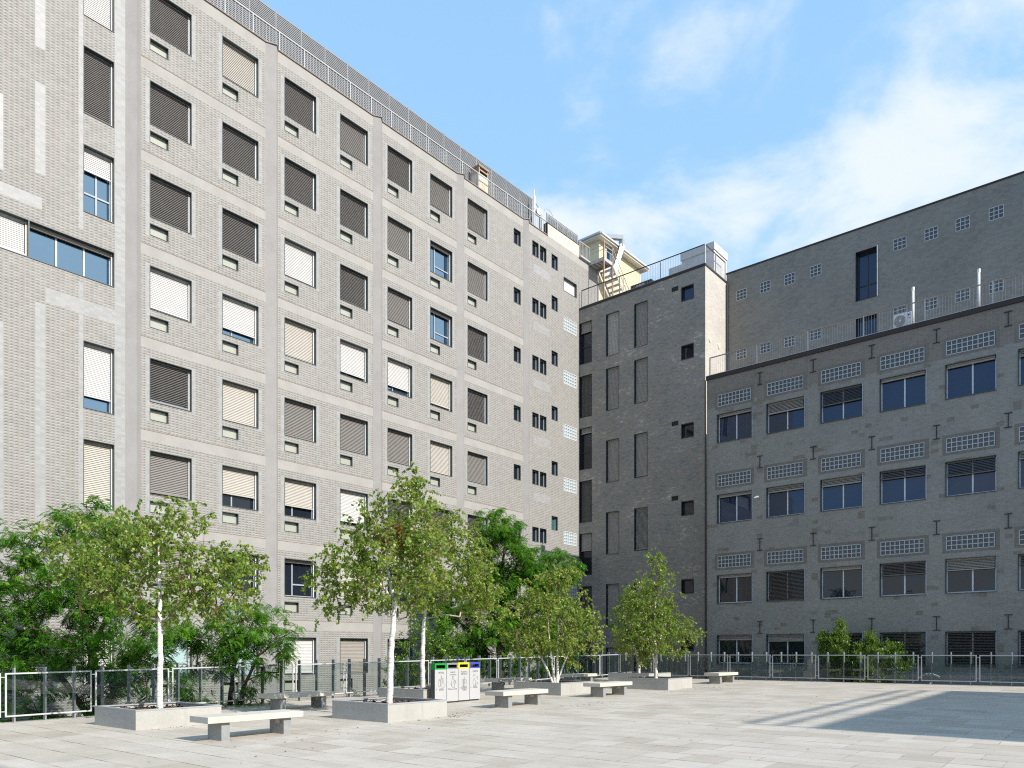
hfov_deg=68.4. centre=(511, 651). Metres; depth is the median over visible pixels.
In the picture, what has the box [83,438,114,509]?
tall window
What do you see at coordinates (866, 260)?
tall window
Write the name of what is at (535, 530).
slit window
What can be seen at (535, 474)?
slit window
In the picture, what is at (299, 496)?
window
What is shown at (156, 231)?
hopper window
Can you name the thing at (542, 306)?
slit window
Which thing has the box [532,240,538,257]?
slit window
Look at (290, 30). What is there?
louvre screen
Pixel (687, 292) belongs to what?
square window
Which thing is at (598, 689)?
stone bench
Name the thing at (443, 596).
window
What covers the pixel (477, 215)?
window
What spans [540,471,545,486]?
slit window
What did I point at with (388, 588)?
window
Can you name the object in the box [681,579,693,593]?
square window
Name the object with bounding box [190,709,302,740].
stone bench
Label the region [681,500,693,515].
square window
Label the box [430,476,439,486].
hopper window
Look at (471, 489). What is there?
hopper window
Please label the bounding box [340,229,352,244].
hopper window
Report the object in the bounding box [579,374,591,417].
tall window
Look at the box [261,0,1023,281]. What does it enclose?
sky
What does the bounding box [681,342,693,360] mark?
square window
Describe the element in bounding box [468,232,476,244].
hopper window
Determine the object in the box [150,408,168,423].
hopper window
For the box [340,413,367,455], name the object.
window
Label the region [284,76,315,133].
window
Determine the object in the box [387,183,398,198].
hopper window
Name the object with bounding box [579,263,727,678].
corner building
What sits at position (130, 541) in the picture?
birch tree
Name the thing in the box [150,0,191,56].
window
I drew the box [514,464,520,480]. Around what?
slit window
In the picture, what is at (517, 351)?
slit window
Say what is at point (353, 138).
window
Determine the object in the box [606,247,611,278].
door
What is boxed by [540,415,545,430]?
slit window
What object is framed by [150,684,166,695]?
hopper window
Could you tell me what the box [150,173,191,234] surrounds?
window
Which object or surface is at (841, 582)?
window
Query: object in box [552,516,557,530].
slit window
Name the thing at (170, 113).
window
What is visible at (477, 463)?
window
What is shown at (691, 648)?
square window
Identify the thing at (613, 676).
planter
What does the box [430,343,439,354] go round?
hopper window
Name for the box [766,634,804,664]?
window
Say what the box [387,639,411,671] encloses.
window
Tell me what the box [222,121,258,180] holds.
window
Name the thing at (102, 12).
tall window
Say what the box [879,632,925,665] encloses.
window
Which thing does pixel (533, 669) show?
green hedge
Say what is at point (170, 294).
window
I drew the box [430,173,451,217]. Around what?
window
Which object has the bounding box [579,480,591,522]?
tall window
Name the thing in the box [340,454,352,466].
hopper window
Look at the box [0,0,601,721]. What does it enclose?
office building
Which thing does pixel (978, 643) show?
window
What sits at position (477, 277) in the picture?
window
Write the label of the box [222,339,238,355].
hopper window
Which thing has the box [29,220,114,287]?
ribbon window
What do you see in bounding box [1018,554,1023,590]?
window
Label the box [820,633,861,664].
window
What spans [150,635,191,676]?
window
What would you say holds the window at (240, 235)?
in the office building at (282, 310)
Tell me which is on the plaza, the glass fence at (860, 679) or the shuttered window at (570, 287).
the glass fence at (860, 679)
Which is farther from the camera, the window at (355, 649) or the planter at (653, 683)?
the window at (355, 649)
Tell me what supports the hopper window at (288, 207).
in the office building at (282, 310)
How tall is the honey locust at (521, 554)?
11.509 m
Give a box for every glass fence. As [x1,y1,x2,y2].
[0,652,620,722]
[618,652,1023,686]
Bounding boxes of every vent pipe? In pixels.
[912,287,914,322]
[977,268,980,305]
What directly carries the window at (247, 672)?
in the office building at (282, 310)
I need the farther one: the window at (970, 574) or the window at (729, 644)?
the window at (729, 644)
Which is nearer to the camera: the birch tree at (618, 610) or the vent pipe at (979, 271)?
the vent pipe at (979, 271)
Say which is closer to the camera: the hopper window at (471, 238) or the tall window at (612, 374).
the hopper window at (471, 238)
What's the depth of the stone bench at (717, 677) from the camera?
32.10 m
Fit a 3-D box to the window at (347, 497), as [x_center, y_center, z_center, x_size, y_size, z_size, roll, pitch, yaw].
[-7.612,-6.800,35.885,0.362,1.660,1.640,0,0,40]
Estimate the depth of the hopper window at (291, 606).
33.34 m
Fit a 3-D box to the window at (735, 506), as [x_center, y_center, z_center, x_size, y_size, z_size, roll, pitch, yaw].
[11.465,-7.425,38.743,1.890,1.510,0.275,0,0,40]
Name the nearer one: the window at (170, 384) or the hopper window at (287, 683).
the window at (170, 384)
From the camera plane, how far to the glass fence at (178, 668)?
22.87 m
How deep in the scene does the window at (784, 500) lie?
37.13 m
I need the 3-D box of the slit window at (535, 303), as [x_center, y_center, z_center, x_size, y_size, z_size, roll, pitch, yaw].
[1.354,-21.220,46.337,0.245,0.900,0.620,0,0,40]
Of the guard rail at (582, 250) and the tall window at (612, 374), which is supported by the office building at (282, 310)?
the guard rail at (582, 250)
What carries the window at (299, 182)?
in the office building at (282, 310)
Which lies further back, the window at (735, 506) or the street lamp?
the window at (735, 506)
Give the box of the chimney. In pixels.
[470,164,488,192]
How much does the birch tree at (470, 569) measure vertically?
6.044 m
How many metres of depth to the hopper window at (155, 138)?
28.88 m
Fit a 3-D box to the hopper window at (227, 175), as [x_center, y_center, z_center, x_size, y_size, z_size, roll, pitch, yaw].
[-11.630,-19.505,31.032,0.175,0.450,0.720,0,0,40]
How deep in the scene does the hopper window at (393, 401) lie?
37.77 m
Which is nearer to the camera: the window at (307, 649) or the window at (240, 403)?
the window at (240, 403)
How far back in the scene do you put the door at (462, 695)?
23.23 m
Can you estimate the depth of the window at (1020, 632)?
30.84 m
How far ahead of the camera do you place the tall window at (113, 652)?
27.45 m
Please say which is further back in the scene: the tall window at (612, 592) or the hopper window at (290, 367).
the tall window at (612, 592)
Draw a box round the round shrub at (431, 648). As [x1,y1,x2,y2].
[376,608,466,691]
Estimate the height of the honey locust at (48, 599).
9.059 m
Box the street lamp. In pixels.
[920,673,939,683]
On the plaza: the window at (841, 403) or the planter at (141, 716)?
the planter at (141, 716)
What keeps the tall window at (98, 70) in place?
in the office building at (282, 310)
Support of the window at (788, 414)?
in the annex building at (880, 474)
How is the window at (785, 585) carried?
in the annex building at (880, 474)
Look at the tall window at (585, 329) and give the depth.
49.72 m
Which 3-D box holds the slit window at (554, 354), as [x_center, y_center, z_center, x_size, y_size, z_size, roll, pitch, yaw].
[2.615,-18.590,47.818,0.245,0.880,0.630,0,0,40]
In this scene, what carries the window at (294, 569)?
in the office building at (282, 310)
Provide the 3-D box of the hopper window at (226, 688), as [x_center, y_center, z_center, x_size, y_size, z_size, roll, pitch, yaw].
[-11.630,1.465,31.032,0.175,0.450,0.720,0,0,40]
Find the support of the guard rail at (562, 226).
on the office building at (282, 310)
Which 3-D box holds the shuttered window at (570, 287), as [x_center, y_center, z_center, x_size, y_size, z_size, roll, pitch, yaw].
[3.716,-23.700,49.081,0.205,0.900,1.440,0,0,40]
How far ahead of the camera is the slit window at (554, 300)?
48.00 m
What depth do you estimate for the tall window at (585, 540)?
49.67 m
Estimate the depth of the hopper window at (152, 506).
28.83 m
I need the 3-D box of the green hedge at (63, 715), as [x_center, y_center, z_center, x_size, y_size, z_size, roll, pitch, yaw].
[-11.674,3.016,20.631,1.634,3.055,7.380,0,0,39]
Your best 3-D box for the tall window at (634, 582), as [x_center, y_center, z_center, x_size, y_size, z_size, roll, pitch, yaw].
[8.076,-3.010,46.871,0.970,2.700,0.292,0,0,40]
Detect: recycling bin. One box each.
[431,663,446,699]
[446,663,457,702]
[457,662,468,701]
[468,662,479,700]
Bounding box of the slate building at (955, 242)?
[726,171,1023,369]
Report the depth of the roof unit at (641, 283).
47.49 m
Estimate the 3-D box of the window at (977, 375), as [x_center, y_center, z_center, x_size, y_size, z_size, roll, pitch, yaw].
[19.445,-11.610,31.950,1.890,1.500,0.275,0,0,40]
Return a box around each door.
[435,669,445,699]
[447,669,457,700]
[458,668,468,699]
[469,668,479,698]
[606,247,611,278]
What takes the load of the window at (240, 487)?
in the office building at (282, 310)
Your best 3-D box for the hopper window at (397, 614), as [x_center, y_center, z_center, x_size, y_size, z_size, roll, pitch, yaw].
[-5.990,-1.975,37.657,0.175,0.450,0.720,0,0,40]
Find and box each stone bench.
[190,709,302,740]
[258,691,334,709]
[484,677,531,690]
[485,688,547,707]
[561,673,596,680]
[583,681,631,696]
[704,672,737,683]
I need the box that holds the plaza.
[0,677,1023,767]
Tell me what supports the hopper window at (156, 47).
in the office building at (282, 310)
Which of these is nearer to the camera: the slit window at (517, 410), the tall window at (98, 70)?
the tall window at (98, 70)
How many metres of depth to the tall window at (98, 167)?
27.35 m
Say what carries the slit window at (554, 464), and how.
in the office building at (282, 310)
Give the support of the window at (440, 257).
in the office building at (282, 310)
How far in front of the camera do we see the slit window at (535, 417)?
46.50 m
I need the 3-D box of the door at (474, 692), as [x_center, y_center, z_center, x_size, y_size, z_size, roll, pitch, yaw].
[-1.170,0.989,23.642,0.012,0.970,0.489,0,0,39]
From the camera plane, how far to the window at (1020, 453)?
30.85 m
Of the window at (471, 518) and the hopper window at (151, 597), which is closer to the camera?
the hopper window at (151, 597)
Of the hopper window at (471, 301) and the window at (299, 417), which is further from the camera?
the hopper window at (471, 301)
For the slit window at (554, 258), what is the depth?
48.00 m
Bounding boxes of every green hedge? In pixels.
[20,709,85,719]
[526,663,598,679]
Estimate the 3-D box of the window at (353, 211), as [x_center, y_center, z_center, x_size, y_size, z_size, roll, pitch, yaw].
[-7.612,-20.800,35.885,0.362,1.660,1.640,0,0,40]
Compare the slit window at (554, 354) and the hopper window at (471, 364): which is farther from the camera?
the slit window at (554, 354)
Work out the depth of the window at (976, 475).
31.97 m
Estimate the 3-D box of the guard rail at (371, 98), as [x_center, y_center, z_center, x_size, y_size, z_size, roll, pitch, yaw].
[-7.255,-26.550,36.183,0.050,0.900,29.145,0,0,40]
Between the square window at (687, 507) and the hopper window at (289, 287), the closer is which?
the hopper window at (289, 287)
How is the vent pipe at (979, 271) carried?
on the annex building at (880, 474)
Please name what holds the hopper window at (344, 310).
in the office building at (282, 310)
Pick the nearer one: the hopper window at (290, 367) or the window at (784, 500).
the hopper window at (290, 367)
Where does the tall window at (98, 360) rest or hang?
in the office building at (282, 310)
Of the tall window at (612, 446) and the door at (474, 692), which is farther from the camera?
the tall window at (612, 446)
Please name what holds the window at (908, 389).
in the annex building at (880, 474)
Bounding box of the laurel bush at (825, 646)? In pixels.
[810,616,915,682]
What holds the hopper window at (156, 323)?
in the office building at (282, 310)
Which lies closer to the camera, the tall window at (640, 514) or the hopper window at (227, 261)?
the hopper window at (227, 261)
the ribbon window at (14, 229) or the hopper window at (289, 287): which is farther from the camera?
the hopper window at (289, 287)
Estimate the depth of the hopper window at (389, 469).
37.72 m
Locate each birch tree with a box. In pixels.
[23,496,270,707]
[299,462,459,702]
[389,501,514,688]
[485,556,608,682]
[606,571,673,672]
[611,548,706,677]
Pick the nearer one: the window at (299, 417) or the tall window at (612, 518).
the window at (299, 417)
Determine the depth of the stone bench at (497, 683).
28.25 m
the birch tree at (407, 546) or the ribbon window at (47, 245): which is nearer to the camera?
the birch tree at (407, 546)
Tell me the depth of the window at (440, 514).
40.48 m
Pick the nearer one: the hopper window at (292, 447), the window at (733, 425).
the hopper window at (292, 447)
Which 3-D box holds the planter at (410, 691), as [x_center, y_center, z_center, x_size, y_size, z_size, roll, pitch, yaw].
[-2.793,1.343,23.756,2.012,0.460,1.962,0,0,39]
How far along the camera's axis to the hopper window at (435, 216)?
39.93 m
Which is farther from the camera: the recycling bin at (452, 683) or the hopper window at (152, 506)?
the hopper window at (152, 506)
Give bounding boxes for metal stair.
[589,240,628,298]
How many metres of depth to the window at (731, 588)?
38.84 m
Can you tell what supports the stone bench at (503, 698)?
on the plaza
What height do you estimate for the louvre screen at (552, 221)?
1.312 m
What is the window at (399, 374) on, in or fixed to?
in the office building at (282, 310)
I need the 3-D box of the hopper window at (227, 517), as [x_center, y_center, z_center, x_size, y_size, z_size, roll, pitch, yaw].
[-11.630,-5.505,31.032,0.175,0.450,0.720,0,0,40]
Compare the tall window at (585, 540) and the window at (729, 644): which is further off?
the tall window at (585, 540)
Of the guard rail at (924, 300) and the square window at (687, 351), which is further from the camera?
the square window at (687, 351)
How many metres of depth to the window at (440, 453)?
40.38 m
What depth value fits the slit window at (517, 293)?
45.16 m
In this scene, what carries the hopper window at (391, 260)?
in the office building at (282, 310)
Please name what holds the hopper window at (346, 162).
in the office building at (282, 310)
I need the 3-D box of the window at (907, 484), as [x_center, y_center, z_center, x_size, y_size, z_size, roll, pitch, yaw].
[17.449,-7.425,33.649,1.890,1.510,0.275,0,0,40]
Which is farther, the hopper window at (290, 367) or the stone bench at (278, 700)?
the hopper window at (290, 367)
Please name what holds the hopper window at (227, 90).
in the office building at (282, 310)
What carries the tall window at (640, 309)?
in the corner building at (647, 351)
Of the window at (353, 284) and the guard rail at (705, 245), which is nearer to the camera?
the window at (353, 284)
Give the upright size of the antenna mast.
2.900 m
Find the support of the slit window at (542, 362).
in the office building at (282, 310)
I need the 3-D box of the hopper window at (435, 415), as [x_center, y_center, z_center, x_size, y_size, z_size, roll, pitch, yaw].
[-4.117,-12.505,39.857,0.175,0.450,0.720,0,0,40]
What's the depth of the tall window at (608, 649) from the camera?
48.31 m
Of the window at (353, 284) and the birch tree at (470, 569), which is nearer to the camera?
the birch tree at (470, 569)
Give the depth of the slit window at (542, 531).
47.11 m
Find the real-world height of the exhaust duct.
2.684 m
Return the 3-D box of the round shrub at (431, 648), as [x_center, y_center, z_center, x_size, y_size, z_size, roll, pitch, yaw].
[-3.878,1.287,32.608,3.921,6.488,2.526,0,0,0]
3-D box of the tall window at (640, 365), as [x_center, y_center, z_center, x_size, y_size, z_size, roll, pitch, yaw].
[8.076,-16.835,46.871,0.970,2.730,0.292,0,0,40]
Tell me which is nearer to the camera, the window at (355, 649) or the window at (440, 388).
the window at (355, 649)
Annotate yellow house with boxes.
[578,231,649,299]
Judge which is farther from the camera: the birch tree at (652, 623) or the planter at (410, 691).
the birch tree at (652, 623)
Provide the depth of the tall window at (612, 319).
48.26 m
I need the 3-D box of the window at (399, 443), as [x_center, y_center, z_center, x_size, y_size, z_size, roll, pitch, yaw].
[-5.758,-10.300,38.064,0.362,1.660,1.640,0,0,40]
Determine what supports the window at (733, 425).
in the annex building at (880, 474)
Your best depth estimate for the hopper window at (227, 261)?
31.11 m
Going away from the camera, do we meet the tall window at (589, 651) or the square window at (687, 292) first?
the square window at (687, 292)
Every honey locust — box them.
[0,495,204,721]
[151,596,306,706]
[420,507,595,684]
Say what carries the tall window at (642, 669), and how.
in the corner building at (647, 351)
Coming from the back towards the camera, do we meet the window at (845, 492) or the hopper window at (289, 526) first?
the window at (845, 492)
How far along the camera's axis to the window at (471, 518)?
42.33 m
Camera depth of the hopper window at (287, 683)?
33.23 m
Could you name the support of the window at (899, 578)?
in the annex building at (880, 474)
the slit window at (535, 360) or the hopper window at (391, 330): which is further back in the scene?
the slit window at (535, 360)
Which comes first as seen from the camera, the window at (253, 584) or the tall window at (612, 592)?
the window at (253, 584)
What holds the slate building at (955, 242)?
on the ground
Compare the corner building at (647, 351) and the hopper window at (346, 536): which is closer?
the hopper window at (346, 536)
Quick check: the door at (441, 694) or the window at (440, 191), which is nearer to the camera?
the door at (441, 694)
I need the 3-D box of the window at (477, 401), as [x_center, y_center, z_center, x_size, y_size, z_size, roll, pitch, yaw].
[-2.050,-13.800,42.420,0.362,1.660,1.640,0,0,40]
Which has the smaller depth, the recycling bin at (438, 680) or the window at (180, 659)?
the recycling bin at (438, 680)
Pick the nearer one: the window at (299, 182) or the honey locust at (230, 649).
the honey locust at (230, 649)
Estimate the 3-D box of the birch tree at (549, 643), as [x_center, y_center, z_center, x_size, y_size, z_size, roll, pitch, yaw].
[1.339,-1.167,27.112,4.331,4.780,3.547,0,0,-19]
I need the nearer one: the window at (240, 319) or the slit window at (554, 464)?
the window at (240, 319)
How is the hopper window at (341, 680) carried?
in the office building at (282, 310)
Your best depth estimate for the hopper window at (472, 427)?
42.14 m
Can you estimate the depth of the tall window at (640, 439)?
46.90 m
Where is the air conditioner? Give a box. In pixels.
[894,311,911,327]
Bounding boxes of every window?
[0,209,28,257]
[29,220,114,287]
[83,0,114,32]
[83,45,114,127]
[83,143,114,223]
[83,340,114,414]
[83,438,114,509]
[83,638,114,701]
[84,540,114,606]
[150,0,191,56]
[150,38,168,60]
[150,80,191,145]
[150,130,168,150]
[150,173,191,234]
[150,223,168,242]
[150,265,191,322]
[150,315,168,332]
[150,358,191,411]
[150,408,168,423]
[150,450,191,500]
[150,500,168,513]
[150,546,191,587]
[150,594,168,605]
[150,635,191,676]
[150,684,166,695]
[222,35,258,97]
[222,82,238,101]
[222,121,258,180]
[222,168,238,186]
[222,207,258,263]
[222,254,238,271]
[222,293,258,345]
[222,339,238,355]
[222,379,258,428]
[222,425,238,439]
[222,465,258,510]
[222,511,238,524]
[222,551,258,593]
[222,636,258,675]
[224,682,237,692]
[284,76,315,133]
[284,120,298,138]
[284,156,315,210]
[284,200,298,216]
[284,237,315,287]
[284,280,298,296]
[284,317,315,364]
[284,360,298,374]
[284,397,315,442]
[284,441,298,453]
[284,477,315,519]
[284,521,298,532]
[284,558,315,597]
[284,602,298,612]
[284,637,315,674]
[284,680,297,690]
[340,113,367,165]
[340,154,352,170]
[340,188,367,237]
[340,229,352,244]
[340,264,367,310]
[340,304,352,318]
[340,338,367,382]
[340,379,352,392]
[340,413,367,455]
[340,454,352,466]
[340,488,367,527]
[340,529,352,539]
[340,565,366,600]
[340,605,352,614]
[340,638,367,672]
[340,678,352,687]
[387,144,411,192]
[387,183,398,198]
[387,215,411,260]
[387,254,398,267]
[387,286,411,329]
[387,324,398,337]
[387,357,411,397]
[387,395,398,407]
[387,427,411,466]
[387,466,398,476]
[387,498,411,529]
[387,570,410,601]
[387,608,398,616]
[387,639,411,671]
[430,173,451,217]
[430,209,439,222]
[430,240,451,281]
[430,276,439,288]
[430,306,451,346]
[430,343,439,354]
[430,373,451,411]
[430,409,439,420]
[430,440,451,476]
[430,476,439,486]
[430,507,451,539]
[430,576,451,606]
[430,639,451,662]
[468,198,487,239]
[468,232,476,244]
[468,261,487,300]
[468,296,476,307]
[468,325,487,362]
[468,359,476,369]
[468,388,487,423]
[468,422,476,432]
[468,451,487,485]
[468,485,476,494]
[468,514,487,544]
[469,641,487,667]
[514,228,520,246]
[514,287,520,304]
[514,346,520,363]
[514,405,520,421]
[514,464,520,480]
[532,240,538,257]
[532,297,538,314]
[532,354,538,371]
[532,412,538,428]
[532,469,538,484]
[532,526,538,541]
[540,245,545,262]
[540,302,545,318]
[540,358,545,374]
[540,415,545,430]
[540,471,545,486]
[540,528,545,542]
[552,254,557,270]
[552,295,557,311]
[552,350,557,366]
[552,405,557,420]
[552,461,557,475]
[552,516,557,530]
[564,277,576,297]
[579,320,591,364]
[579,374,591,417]
[579,426,591,469]
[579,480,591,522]
[579,533,591,574]
[579,586,591,627]
[579,639,591,677]
[606,310,618,356]
[606,365,618,410]
[606,438,618,482]
[606,511,618,554]
[606,583,618,625]
[606,647,618,676]
[634,300,647,347]
[634,357,647,403]
[634,431,647,477]
[634,507,647,550]
[634,582,647,620]
[634,647,647,671]
[681,283,693,301]
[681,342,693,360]
[681,422,693,438]
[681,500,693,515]
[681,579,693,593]
[681,636,693,650]
[717,407,751,442]
[717,490,751,523]
[717,573,751,603]
[717,634,751,663]
[766,396,804,433]
[766,482,804,517]
[766,569,804,601]
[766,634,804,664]
[820,383,861,423]
[820,474,861,511]
[820,565,861,598]
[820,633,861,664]
[856,246,876,301]
[856,314,876,337]
[879,369,925,411]
[879,465,925,504]
[879,560,925,596]
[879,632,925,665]
[945,354,996,399]
[945,455,996,496]
[945,555,996,593]
[945,631,996,666]
[1018,348,1023,385]
[1018,451,1023,488]
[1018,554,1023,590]
[1018,630,1023,666]
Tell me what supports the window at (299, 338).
in the office building at (282, 310)
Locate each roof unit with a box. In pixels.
[631,279,653,288]
[669,241,727,277]
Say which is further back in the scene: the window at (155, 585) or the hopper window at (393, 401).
the hopper window at (393, 401)
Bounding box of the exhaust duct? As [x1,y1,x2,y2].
[606,234,624,272]
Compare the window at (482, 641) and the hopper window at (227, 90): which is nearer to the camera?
the hopper window at (227, 90)
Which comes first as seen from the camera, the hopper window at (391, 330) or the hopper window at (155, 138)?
the hopper window at (155, 138)
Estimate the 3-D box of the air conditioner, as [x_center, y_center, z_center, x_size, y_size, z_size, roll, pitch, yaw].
[17.763,-14.840,34.239,0.780,0.980,0.330,0,0,40]
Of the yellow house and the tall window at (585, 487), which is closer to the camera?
the tall window at (585, 487)
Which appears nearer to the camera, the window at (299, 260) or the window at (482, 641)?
the window at (299, 260)
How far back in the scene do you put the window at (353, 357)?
36.00 m
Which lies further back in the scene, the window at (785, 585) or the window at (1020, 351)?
the window at (785, 585)
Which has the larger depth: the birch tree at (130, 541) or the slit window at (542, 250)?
the slit window at (542, 250)
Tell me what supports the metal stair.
on the corner building at (647, 351)
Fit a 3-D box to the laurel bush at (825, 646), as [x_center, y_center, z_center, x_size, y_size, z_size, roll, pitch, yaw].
[15.334,1.423,33.023,4.442,6.197,1.833,0,0,38]
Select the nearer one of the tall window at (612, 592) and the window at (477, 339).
the window at (477, 339)
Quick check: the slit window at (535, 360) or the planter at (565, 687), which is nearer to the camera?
the planter at (565, 687)
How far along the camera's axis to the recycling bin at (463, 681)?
23.23 m
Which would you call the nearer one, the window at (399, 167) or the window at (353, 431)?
the window at (353, 431)
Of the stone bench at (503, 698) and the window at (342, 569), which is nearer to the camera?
the stone bench at (503, 698)
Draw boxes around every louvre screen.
[208,0,532,222]
[547,215,576,242]
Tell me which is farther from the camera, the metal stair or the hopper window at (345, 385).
the metal stair
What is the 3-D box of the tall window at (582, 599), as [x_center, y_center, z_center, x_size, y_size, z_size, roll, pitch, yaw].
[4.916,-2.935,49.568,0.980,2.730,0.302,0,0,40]
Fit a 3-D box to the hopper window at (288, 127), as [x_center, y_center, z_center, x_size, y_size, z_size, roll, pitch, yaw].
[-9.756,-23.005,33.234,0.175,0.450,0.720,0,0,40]
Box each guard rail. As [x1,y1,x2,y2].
[217,0,546,231]
[546,213,577,242]
[579,241,589,260]
[581,244,725,307]
[709,272,1023,374]
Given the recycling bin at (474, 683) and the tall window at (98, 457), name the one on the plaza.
the recycling bin at (474, 683)
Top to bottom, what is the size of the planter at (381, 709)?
0.460 m
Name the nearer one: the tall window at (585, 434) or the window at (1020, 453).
the window at (1020, 453)
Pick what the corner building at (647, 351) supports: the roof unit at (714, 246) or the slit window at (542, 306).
the roof unit at (714, 246)
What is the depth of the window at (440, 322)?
40.48 m
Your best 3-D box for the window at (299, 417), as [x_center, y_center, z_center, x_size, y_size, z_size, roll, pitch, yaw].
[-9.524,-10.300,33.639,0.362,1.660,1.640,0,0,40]
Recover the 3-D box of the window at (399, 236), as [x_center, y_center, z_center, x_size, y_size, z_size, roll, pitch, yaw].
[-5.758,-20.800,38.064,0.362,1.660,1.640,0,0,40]
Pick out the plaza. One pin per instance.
(864, 725)
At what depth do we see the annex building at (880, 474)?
34.27 m
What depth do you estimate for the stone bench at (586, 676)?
32.26 m
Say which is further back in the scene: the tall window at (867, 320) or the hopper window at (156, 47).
the tall window at (867, 320)
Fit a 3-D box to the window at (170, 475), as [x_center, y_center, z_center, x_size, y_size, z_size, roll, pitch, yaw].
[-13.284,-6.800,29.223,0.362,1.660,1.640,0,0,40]
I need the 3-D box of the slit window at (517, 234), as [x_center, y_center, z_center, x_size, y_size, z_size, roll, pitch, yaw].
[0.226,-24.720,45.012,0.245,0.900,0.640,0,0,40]
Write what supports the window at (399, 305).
in the office building at (282, 310)
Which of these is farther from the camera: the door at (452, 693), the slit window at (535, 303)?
the slit window at (535, 303)
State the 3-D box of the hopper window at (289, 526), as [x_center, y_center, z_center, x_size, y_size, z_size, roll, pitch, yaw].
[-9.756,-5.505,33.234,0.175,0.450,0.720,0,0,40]
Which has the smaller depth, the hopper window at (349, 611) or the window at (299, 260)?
the window at (299, 260)
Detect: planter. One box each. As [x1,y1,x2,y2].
[94,701,221,730]
[332,697,446,722]
[378,685,430,698]
[513,680,593,695]
[608,672,670,680]
[619,676,691,689]
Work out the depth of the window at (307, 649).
33.92 m
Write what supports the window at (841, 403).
in the annex building at (880, 474)
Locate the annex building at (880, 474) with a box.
[705,295,1023,685]
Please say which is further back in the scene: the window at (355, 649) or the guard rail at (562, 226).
the guard rail at (562, 226)
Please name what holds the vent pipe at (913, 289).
on the annex building at (880, 474)
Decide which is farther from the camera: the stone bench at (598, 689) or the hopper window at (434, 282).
the hopper window at (434, 282)
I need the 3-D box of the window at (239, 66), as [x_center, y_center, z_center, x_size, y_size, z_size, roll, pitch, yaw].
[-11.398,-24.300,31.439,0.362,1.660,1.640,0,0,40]
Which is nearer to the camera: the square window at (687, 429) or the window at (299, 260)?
the window at (299, 260)
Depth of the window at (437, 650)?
40.24 m
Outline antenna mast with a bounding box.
[533,190,552,229]
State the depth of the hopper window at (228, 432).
31.11 m
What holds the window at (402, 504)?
in the office building at (282, 310)

